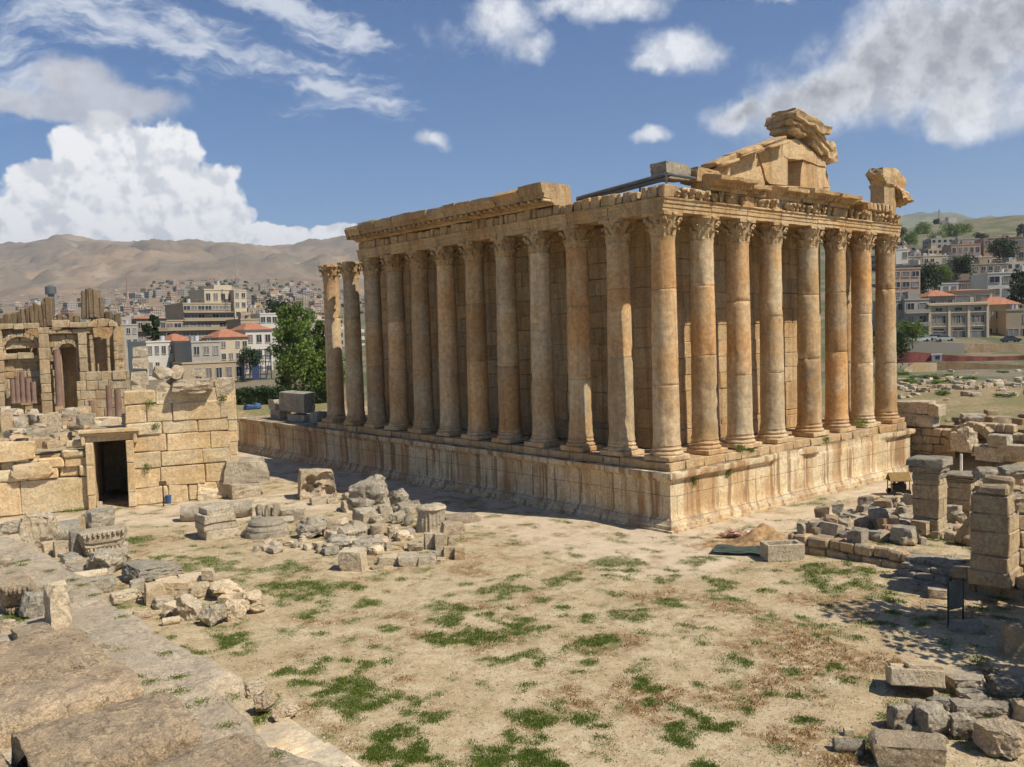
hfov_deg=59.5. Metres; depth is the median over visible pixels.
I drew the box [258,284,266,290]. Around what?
house
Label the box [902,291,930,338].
townhouse
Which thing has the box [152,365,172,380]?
stone block
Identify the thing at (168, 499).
litter bin
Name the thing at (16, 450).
stone block
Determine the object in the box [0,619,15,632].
carved stone
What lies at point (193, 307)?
window
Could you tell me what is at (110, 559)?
stone block
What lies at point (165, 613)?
rubble stone
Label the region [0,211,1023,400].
hills
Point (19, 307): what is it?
village house
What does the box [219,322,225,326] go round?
window
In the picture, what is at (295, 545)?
rubble stone
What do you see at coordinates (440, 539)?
stone block
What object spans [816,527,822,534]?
tumbled block
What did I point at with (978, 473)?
stone block
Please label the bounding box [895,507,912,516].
tumbled block
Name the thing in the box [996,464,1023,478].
stone block
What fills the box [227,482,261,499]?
stone block
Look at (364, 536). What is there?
boulder
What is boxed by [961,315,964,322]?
window
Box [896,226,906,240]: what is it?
broadleaf tree
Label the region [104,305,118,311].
house
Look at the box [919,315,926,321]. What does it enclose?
window
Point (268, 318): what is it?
window
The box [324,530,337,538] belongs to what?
rubble stone
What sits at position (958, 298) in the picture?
window
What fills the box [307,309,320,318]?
house
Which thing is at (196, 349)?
window
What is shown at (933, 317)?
window
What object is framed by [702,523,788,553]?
earth heap
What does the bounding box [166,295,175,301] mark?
house
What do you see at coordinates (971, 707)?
stone block
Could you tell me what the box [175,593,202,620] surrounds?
stone block
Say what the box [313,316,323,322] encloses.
house
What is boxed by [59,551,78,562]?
rubble stone
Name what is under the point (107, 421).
stone block
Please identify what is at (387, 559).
stone block
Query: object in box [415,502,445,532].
column drum
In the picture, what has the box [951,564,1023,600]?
wall
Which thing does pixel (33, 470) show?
stone block
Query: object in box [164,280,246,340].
hotel
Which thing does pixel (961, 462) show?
white post
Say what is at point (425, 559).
stone block
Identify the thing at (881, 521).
tumbled block
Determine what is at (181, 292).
house
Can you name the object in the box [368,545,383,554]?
boulder
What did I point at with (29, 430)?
rubble stone
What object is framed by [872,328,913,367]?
broadleaf tree
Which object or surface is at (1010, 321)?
building
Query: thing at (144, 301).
house
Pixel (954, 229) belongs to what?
broadleaf tree
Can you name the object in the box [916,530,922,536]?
tumbled block
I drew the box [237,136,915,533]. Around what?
roman temple
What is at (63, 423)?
rubble stone
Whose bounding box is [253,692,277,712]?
stone block
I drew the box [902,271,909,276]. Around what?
window
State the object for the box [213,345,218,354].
window
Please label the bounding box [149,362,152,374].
window
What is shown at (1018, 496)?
stone block
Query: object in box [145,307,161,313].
house
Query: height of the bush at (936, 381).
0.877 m
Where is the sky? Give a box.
[0,0,1023,245]
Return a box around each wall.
[0,288,125,416]
[0,386,238,516]
[76,370,129,416]
[788,531,904,568]
[897,547,910,568]
[904,341,964,353]
[904,363,936,371]
[906,421,1023,457]
[908,361,1023,369]
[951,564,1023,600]
[966,343,1023,352]
[1018,493,1023,572]
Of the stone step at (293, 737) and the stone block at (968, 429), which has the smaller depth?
the stone step at (293, 737)
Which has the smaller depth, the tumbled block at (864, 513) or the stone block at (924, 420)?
the tumbled block at (864, 513)
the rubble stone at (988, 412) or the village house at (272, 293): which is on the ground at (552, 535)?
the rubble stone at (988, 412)
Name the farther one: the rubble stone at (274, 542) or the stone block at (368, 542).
the rubble stone at (274, 542)
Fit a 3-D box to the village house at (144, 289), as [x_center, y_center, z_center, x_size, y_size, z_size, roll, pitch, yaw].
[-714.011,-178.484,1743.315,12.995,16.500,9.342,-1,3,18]
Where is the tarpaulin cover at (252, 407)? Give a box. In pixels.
[243,402,260,409]
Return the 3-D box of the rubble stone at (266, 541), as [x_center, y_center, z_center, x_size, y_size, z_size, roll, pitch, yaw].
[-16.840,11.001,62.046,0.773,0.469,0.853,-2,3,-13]
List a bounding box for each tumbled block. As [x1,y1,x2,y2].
[809,527,819,533]
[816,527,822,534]
[820,521,844,535]
[823,514,838,523]
[837,515,850,518]
[838,530,846,537]
[843,508,855,511]
[850,514,859,517]
[850,517,870,529]
[856,504,874,512]
[860,511,867,515]
[868,508,888,524]
[871,533,889,541]
[873,497,892,507]
[877,518,899,528]
[882,524,900,530]
[889,524,916,539]
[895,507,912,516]
[896,536,910,545]
[898,513,913,520]
[899,520,909,524]
[900,497,906,504]
[903,493,912,504]
[905,535,916,545]
[910,518,930,534]
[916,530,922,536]
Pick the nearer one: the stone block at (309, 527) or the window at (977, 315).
the stone block at (309, 527)
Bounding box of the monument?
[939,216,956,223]
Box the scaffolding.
[243,348,271,380]
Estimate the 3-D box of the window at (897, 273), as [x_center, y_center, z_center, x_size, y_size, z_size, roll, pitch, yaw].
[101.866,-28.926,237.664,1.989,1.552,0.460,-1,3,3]
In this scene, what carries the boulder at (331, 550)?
on the ground at (552, 535)
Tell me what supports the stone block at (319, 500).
on the ground at (552, 535)
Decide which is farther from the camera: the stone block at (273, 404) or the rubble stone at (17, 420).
the stone block at (273, 404)
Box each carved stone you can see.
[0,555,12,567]
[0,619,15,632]
[18,591,44,617]
[43,580,71,629]
[895,185,913,207]
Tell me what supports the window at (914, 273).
in the apartment house at (907, 279)
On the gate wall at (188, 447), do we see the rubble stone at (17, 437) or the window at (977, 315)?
the rubble stone at (17, 437)
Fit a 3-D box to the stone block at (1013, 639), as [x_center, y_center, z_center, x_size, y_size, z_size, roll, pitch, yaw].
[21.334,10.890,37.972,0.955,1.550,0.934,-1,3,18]
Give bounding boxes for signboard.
[159,481,166,505]
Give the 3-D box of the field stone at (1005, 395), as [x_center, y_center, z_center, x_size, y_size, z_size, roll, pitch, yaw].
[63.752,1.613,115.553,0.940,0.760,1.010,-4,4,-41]
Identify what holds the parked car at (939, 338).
on the hills
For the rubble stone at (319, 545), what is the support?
on the ground at (552, 535)
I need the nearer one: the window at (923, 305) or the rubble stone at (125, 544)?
the rubble stone at (125, 544)
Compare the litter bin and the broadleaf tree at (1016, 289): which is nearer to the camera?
the litter bin
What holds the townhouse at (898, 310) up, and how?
on the hills
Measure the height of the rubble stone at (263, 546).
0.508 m
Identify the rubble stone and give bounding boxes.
[0,406,10,411]
[0,416,13,431]
[3,428,27,438]
[5,408,23,414]
[9,434,28,440]
[13,414,26,416]
[13,416,28,427]
[17,422,27,427]
[24,428,31,433]
[27,409,38,413]
[27,413,42,424]
[31,427,57,438]
[32,423,45,429]
[32,437,52,448]
[37,412,60,428]
[42,440,60,448]
[50,431,71,439]
[59,434,69,445]
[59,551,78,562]
[61,407,76,418]
[61,420,68,425]
[67,420,89,429]
[67,568,81,571]
[75,406,91,413]
[118,541,129,547]
[154,595,173,600]
[161,610,171,617]
[162,600,178,616]
[217,594,233,603]
[233,592,242,598]
[253,546,261,551]
[257,543,269,550]
[263,538,271,543]
[269,544,283,553]
[270,540,280,545]
[284,541,293,545]
[291,542,300,547]
[298,538,306,542]
[303,543,313,550]
[312,541,323,547]
[315,547,321,552]
[316,542,325,547]
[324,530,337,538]
[330,525,338,530]
[337,517,348,524]
[348,520,365,524]
[370,522,387,535]
[395,530,409,542]
[401,527,414,535]
[407,535,413,540]
[898,723,917,731]
[906,700,916,707]
[935,732,948,744]
[944,530,956,541]
[947,523,960,528]
[950,509,966,523]
[951,417,960,421]
[959,413,986,422]
[961,414,978,422]
[963,534,969,541]
[963,691,990,699]
[964,416,984,421]
[984,409,997,415]
[984,415,1011,423]
[1011,418,1023,424]
[1015,479,1023,485]
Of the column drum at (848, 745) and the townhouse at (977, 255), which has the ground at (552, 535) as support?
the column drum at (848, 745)
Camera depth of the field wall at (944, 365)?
172.03 m
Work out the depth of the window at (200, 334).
267.81 m
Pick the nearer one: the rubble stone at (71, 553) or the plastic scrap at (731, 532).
the rubble stone at (71, 553)
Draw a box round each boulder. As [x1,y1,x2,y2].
[321,545,339,554]
[323,542,332,546]
[327,534,346,542]
[340,499,354,512]
[342,492,348,499]
[352,507,378,523]
[355,535,371,538]
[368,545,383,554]
[369,514,383,522]
[373,534,389,540]
[392,506,397,512]
[398,503,414,514]
[406,500,420,504]
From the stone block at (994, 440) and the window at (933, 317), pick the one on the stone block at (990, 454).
the stone block at (994, 440)
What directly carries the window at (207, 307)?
in the hotel
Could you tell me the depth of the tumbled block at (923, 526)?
54.30 m
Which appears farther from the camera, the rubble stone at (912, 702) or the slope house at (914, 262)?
the slope house at (914, 262)
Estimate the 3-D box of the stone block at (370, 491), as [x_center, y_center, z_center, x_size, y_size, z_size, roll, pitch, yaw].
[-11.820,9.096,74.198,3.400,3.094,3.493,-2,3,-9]
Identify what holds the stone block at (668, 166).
on the steel beam
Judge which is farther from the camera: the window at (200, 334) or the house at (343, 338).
the house at (343, 338)
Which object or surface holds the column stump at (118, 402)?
on the ground at (552, 535)
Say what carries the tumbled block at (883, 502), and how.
on the stone block
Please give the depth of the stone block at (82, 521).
68.94 m
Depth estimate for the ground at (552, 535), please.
43.06 m
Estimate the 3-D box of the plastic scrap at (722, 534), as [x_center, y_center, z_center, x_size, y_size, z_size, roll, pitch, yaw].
[14.339,10.242,60.799,0.886,0.280,0.475,-1,3,5]
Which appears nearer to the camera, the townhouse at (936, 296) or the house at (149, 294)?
the townhouse at (936, 296)
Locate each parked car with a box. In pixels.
[910,335,930,341]
[926,334,938,340]
[933,335,954,341]
[1000,336,1021,341]
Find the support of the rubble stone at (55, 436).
on the gate wall at (188, 447)
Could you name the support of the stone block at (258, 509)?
on the ground at (552, 535)
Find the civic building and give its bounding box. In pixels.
[927,301,989,336]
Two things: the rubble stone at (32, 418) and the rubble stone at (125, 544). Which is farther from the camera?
the rubble stone at (32, 418)
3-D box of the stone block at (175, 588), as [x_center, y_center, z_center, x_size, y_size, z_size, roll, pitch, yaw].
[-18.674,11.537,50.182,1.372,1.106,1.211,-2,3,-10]
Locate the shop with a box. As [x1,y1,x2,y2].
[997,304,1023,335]
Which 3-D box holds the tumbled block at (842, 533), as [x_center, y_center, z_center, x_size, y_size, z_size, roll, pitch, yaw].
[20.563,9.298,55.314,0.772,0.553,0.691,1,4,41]
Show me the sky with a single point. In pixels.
(256, 122)
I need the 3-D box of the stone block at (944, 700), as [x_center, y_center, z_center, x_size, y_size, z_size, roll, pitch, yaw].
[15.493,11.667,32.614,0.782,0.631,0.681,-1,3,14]
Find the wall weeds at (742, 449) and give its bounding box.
[54,393,870,512]
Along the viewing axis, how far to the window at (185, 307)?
265.02 m
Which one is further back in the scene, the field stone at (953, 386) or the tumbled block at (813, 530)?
the field stone at (953, 386)
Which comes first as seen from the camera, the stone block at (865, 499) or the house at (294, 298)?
the stone block at (865, 499)
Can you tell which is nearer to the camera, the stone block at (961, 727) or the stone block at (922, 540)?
the stone block at (961, 727)
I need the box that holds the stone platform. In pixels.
[0,531,326,766]
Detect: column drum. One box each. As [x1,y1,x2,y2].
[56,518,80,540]
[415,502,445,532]
[832,737,864,753]
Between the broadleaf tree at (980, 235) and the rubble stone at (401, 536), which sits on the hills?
the broadleaf tree at (980, 235)
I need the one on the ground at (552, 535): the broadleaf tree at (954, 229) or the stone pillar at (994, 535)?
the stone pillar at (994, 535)
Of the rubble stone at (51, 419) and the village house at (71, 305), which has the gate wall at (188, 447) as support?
the rubble stone at (51, 419)
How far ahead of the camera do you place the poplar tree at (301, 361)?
149.86 m
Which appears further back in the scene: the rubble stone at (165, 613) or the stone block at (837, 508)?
the stone block at (837, 508)
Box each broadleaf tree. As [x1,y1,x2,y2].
[177,296,188,302]
[237,346,263,374]
[261,297,291,325]
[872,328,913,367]
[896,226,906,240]
[896,319,930,348]
[901,231,918,245]
[914,221,932,233]
[915,261,945,293]
[926,229,947,239]
[932,218,940,223]
[935,264,953,282]
[939,222,967,236]
[945,252,977,279]
[960,223,974,232]
[972,232,988,238]
[984,236,1021,262]
[1006,268,1023,307]
[1016,223,1023,236]
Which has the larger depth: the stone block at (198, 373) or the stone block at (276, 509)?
the stone block at (198, 373)
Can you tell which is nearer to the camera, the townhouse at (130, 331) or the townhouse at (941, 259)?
the townhouse at (130, 331)
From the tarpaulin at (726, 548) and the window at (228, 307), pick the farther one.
the window at (228, 307)
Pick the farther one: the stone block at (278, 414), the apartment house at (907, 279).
the apartment house at (907, 279)
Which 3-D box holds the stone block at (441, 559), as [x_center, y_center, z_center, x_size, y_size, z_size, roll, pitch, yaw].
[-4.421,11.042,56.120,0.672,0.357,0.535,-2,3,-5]
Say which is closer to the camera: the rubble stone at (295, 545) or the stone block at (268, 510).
the rubble stone at (295, 545)
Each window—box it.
[138,334,143,339]
[147,346,152,354]
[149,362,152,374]
[154,346,158,353]
[161,345,165,353]
[168,345,172,353]
[182,332,189,336]
[183,305,189,309]
[189,323,196,326]
[191,305,197,309]
[193,346,199,354]
[197,322,203,326]
[197,332,204,336]
[198,305,204,309]
[203,346,209,354]
[205,305,211,309]
[205,322,211,326]
[205,367,211,378]
[206,293,210,300]
[212,305,218,309]
[213,293,217,300]
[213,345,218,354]
[216,367,221,377]
[219,305,225,309]
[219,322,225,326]
[221,293,225,300]
[221,341,225,347]
[221,353,226,359]
[226,305,232,309]
[226,366,231,376]
[229,353,233,359]
[235,341,239,347]
[236,366,241,376]
[247,334,252,342]
[256,334,261,342]
[265,334,270,342]
[266,316,271,322]
[272,316,276,322]
[895,271,899,276]
[895,282,899,287]
[902,252,906,257]
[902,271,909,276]
[902,281,909,286]
[907,303,914,309]
[907,316,914,321]
[912,271,919,276]
[912,281,919,286]
[919,302,926,308]
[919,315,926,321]
[932,316,935,323]
[937,315,940,323]
[942,315,945,323]
[952,315,955,323]
[955,295,969,301]
[958,283,964,289]
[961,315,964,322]
[971,314,974,322]
[975,294,989,301]
[976,314,979,322]
[989,276,999,282]
[989,310,992,318]
[992,288,999,294]
[1003,276,1012,282]
[1003,288,1010,294]
[1008,328,1018,335]
[1019,240,1023,245]
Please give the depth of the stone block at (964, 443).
80.64 m
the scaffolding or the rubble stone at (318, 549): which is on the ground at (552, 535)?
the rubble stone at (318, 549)
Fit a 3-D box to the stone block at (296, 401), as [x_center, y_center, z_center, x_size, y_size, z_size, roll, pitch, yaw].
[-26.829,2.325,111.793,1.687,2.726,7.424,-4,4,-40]
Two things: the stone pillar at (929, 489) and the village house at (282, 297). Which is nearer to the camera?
the stone pillar at (929, 489)
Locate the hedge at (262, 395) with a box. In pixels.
[235,383,326,404]
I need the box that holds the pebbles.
[115,420,1023,766]
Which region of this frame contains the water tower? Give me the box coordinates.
[45,285,56,312]
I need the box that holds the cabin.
[931,354,942,360]
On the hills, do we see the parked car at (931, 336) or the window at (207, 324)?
the parked car at (931, 336)
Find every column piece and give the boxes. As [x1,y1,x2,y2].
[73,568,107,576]
[162,615,179,625]
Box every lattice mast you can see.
[126,277,130,313]
[235,252,238,294]
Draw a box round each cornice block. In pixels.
[764,108,831,139]
[798,133,833,155]
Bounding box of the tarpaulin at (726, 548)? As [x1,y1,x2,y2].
[711,544,759,554]
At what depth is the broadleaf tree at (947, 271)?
287.96 m
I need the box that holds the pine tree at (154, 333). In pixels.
[142,315,162,340]
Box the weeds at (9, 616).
[0,534,352,766]
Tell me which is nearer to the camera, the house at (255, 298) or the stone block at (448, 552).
the stone block at (448, 552)
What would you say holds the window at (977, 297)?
in the townhouse at (969, 295)
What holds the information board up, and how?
on the stone slab at (971, 626)
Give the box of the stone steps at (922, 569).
[891,553,969,586]
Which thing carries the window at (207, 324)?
in the hotel
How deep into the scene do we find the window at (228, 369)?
193.94 m
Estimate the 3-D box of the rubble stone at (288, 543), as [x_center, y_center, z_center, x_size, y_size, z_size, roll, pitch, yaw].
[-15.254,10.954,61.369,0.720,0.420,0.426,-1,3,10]
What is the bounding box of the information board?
[947,577,965,627]
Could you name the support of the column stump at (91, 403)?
on the ground at (552, 535)
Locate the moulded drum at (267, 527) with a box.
[245,516,288,539]
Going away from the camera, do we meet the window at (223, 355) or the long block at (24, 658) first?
the long block at (24, 658)
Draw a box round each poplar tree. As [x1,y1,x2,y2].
[266,301,321,388]
[308,319,345,389]
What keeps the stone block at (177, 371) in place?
on the gate wall at (188, 447)
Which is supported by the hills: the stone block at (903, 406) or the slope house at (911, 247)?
the slope house at (911, 247)
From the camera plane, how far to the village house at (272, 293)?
1454.40 m
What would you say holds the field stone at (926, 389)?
on the ground at (552, 535)
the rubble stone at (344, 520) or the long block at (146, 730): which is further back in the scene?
the rubble stone at (344, 520)
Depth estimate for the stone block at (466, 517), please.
67.69 m
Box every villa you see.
[127,336,172,379]
[921,279,958,293]
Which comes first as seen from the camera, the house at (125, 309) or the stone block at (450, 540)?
the stone block at (450, 540)
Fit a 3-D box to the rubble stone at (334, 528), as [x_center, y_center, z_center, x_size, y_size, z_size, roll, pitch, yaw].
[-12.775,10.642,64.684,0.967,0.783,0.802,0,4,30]
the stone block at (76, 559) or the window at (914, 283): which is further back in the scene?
the window at (914, 283)
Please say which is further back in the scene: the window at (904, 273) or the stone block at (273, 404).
the window at (904, 273)
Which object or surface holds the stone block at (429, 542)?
on the ground at (552, 535)
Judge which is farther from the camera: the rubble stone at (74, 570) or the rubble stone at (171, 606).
the rubble stone at (74, 570)
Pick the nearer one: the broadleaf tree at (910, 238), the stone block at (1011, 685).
the stone block at (1011, 685)
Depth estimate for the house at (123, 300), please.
1413.85 m
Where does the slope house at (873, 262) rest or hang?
on the hills
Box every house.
[1,299,8,304]
[14,301,20,306]
[15,305,23,309]
[30,300,40,303]
[61,308,74,315]
[63,301,77,309]
[103,297,110,304]
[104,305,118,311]
[118,297,129,302]
[120,304,131,314]
[121,313,141,317]
[129,292,139,298]
[130,305,138,312]
[131,316,168,340]
[136,293,143,298]
[138,298,148,303]
[140,287,148,291]
[144,291,153,297]
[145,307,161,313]
[153,289,163,297]
[163,301,174,307]
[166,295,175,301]
[167,291,176,296]
[168,280,177,284]
[172,286,182,292]
[177,288,186,295]
[226,312,259,329]
[247,303,270,313]
[250,309,278,362]
[251,296,261,301]
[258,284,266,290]
[258,298,268,305]
[266,291,277,295]
[278,295,288,300]
[278,321,316,351]
[289,292,298,297]
[290,287,300,291]
[293,295,304,302]
[296,296,303,304]
[305,290,312,296]
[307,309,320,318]
[310,301,321,308]
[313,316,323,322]
[341,325,364,346]
[871,257,875,270]
[895,260,928,267]
[895,267,920,299]
[896,240,904,248]
[898,258,938,265]
[904,243,916,249]
[907,264,955,282]
[910,250,934,255]
[919,245,941,254]
[923,235,953,248]
[945,274,970,289]
[948,255,973,263]
[955,259,1008,279]
[970,265,1023,308]
[974,237,1004,255]
[998,234,1023,261]
[1000,257,1023,271]
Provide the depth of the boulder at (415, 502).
73.27 m
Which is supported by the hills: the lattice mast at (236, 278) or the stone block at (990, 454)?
the lattice mast at (236, 278)
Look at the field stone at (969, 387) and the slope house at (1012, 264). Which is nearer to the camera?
the field stone at (969, 387)
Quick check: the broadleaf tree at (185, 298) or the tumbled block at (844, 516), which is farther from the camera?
the broadleaf tree at (185, 298)
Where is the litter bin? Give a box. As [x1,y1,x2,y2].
[165,495,170,503]
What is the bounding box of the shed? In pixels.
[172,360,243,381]
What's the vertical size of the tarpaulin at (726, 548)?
0.247 m
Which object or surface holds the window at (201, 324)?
in the hotel
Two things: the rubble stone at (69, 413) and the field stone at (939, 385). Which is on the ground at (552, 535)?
the field stone at (939, 385)
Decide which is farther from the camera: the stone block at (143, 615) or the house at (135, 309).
the house at (135, 309)
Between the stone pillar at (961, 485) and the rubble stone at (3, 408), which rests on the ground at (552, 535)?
the stone pillar at (961, 485)
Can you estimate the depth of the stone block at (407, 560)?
55.44 m
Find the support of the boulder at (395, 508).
on the ground at (552, 535)
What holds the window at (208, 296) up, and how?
in the hotel
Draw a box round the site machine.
[885,472,911,495]
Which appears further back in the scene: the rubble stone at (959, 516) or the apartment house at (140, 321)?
the apartment house at (140, 321)
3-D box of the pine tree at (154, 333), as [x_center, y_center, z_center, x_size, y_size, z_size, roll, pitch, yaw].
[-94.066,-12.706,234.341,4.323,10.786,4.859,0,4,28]
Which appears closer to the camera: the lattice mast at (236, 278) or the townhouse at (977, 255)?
the lattice mast at (236, 278)
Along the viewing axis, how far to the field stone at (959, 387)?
129.88 m
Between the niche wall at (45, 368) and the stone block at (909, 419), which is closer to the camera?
the stone block at (909, 419)
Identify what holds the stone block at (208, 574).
on the ground at (552, 535)
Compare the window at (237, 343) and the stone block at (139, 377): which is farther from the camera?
the window at (237, 343)
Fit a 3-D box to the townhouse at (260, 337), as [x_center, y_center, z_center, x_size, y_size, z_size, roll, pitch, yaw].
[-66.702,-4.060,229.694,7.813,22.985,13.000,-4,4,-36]
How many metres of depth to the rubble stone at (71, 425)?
81.52 m
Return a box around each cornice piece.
[0,575,41,613]
[77,524,126,556]
[195,504,239,540]
[337,524,367,534]
[880,495,898,505]
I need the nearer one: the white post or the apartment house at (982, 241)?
the white post
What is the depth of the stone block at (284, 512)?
71.84 m
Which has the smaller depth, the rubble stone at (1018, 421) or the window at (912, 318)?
the rubble stone at (1018, 421)
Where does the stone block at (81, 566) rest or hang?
on the ground at (552, 535)
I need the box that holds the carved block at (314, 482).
[298,468,336,499]
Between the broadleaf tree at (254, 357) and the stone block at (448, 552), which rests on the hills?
the broadleaf tree at (254, 357)
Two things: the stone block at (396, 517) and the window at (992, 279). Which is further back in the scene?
the window at (992, 279)
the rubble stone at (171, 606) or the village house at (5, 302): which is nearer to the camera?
the rubble stone at (171, 606)
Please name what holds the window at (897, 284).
in the apartment house at (907, 279)
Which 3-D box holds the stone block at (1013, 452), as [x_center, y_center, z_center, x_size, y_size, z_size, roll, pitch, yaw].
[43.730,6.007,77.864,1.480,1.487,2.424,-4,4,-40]
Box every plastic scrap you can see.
[717,532,727,536]
[725,528,737,536]
[734,530,747,536]
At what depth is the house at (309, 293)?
1400.36 m
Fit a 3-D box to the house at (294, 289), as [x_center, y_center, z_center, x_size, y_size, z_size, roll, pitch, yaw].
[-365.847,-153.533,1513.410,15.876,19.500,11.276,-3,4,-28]
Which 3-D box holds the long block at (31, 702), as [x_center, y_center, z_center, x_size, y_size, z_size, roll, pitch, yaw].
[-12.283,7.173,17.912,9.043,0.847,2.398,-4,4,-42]
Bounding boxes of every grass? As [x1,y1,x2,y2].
[112,410,1023,766]
[117,488,1021,766]
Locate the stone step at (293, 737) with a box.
[255,718,362,766]
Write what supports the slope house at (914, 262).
on the hills
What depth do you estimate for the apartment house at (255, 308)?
329.68 m
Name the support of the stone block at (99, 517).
on the ground at (552, 535)
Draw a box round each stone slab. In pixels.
[10,622,53,639]
[868,728,947,766]
[885,662,945,688]
[948,619,985,634]
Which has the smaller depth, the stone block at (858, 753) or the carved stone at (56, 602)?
the carved stone at (56, 602)
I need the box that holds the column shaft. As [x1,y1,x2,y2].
[180,500,252,521]
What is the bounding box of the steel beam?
[576,172,695,200]
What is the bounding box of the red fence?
[897,352,1023,362]
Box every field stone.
[908,386,916,389]
[922,387,930,391]
[935,384,944,387]
[943,386,951,390]
[951,384,963,388]
[955,386,963,389]
[960,391,971,395]
[963,386,974,389]
[970,392,982,396]
[974,385,981,389]
[980,384,990,387]
[993,382,1003,385]
[1001,393,1011,397]
[1005,382,1015,385]
[1014,377,1022,381]
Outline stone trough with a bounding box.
[760,539,804,561]
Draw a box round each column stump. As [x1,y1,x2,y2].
[88,400,94,412]
[105,385,112,416]
[114,389,121,415]
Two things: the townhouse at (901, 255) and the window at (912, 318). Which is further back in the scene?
the townhouse at (901, 255)
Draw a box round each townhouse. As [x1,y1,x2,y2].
[118,317,137,369]
[156,334,188,361]
[173,336,220,362]
[201,329,249,373]
[230,323,272,370]
[872,295,901,332]
[895,246,908,265]
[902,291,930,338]
[908,252,920,262]
[919,252,947,263]
[920,290,955,302]
[941,240,980,254]
[943,252,979,259]
[946,289,993,301]
[951,236,979,244]
[973,256,1001,263]
[978,297,1021,332]
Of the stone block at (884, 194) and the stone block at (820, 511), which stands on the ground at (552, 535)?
the stone block at (820, 511)
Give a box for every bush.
[920,374,936,377]
[930,375,945,378]
[930,379,943,383]
[934,390,949,394]
[993,393,1016,396]
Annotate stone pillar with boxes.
[906,455,952,538]
[945,470,977,516]
[968,475,1020,589]
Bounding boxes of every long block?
[0,627,106,685]
[0,660,144,749]
[0,752,11,766]
[11,692,201,766]
[142,733,287,766]
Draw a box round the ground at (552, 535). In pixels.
[0,381,1023,766]
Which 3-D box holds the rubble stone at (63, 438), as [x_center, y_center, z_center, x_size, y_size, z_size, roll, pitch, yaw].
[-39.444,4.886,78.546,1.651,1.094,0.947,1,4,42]
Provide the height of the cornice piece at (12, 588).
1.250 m
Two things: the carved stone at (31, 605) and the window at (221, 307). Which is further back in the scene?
the window at (221, 307)
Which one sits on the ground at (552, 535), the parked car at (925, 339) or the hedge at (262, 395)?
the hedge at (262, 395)
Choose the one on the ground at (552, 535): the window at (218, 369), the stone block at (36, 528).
the stone block at (36, 528)
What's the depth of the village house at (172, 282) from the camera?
1793.21 m
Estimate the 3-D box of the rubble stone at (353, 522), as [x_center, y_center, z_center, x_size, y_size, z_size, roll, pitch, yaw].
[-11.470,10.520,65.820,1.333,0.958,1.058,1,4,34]
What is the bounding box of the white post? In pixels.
[960,454,962,470]
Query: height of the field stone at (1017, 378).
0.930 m
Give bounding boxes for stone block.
[0,441,35,461]
[0,520,19,533]
[9,462,54,479]
[18,511,58,547]
[41,540,54,554]
[53,540,65,557]
[62,555,82,564]
[69,529,83,555]
[70,563,89,570]
[76,413,95,424]
[78,516,85,528]
[81,506,114,528]
[84,575,114,592]
[86,547,131,570]
[94,416,121,426]
[97,501,102,507]
[109,588,138,604]
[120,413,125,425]
[121,560,183,582]
[129,578,144,593]
[130,370,148,384]
[132,346,147,356]
[132,357,148,368]
[132,385,146,389]
[133,610,151,620]
[144,581,165,605]
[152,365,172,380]
[152,598,169,609]
[153,382,169,395]
[155,575,178,581]
[164,578,191,599]
[170,378,212,393]
[171,365,184,380]
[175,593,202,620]
[177,572,201,582]
[188,581,211,598]
[191,369,205,376]
[197,480,220,500]
[198,603,226,626]
[201,567,215,581]
[209,578,244,596]
[213,377,234,397]
[223,456,269,484]
[225,599,246,621]
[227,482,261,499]
[242,589,263,602]
[244,678,266,698]
[249,601,265,612]
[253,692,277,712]
[255,504,262,515]
[264,505,272,516]
[268,399,278,409]
[270,409,291,419]
[271,702,299,721]
[273,504,280,515]
[279,390,315,412]
[279,509,291,515]
[280,515,293,522]
[287,413,309,422]
[292,508,305,519]
[295,515,329,538]
[309,411,326,422]
[309,496,326,505]
[326,520,340,529]
[327,497,338,503]
[330,537,353,549]
[338,547,367,571]
[348,474,388,507]
[352,538,384,547]
[370,565,383,569]
[377,503,390,521]
[377,553,398,565]
[384,541,403,550]
[387,525,399,537]
[388,488,408,506]
[389,510,404,523]
[397,553,419,566]
[403,514,413,525]
[407,541,423,550]
[418,553,437,566]
[424,532,434,549]
[432,549,442,557]
[434,532,446,549]
[436,557,446,562]
[440,521,465,535]
[443,546,453,558]
[445,512,480,523]
[447,536,453,545]
[454,547,464,559]
[650,161,690,182]
[680,166,720,185]
[796,522,805,533]
[808,519,822,532]
[814,505,829,517]
[819,140,837,164]
[832,503,843,513]
[838,518,856,527]
[843,727,854,736]
[847,526,868,543]
[855,750,863,756]
[857,495,873,504]
[865,167,906,189]
[869,530,886,539]
[870,184,895,214]
[886,702,914,729]
[897,400,912,412]
[898,413,915,425]
[908,400,935,413]
[913,701,950,733]
[915,414,940,426]
[918,536,926,544]
[925,694,949,711]
[926,404,945,416]
[927,585,946,598]
[944,669,987,694]
[946,504,961,523]
[948,697,983,718]
[950,431,978,452]
[950,712,975,739]
[952,526,959,531]
[954,515,970,544]
[955,687,983,698]
[957,426,973,436]
[971,444,987,455]
[971,466,998,480]
[972,486,1023,504]
[972,715,1023,759]
[975,447,1004,462]
[980,699,1010,717]
[986,674,1023,697]
[987,433,1012,447]
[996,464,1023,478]
[998,444,1023,461]
[1002,620,1023,657]
[1010,698,1023,720]
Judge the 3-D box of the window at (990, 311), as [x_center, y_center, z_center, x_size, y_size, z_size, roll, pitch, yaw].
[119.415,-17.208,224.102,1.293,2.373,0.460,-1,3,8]
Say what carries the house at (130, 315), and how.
on the hills

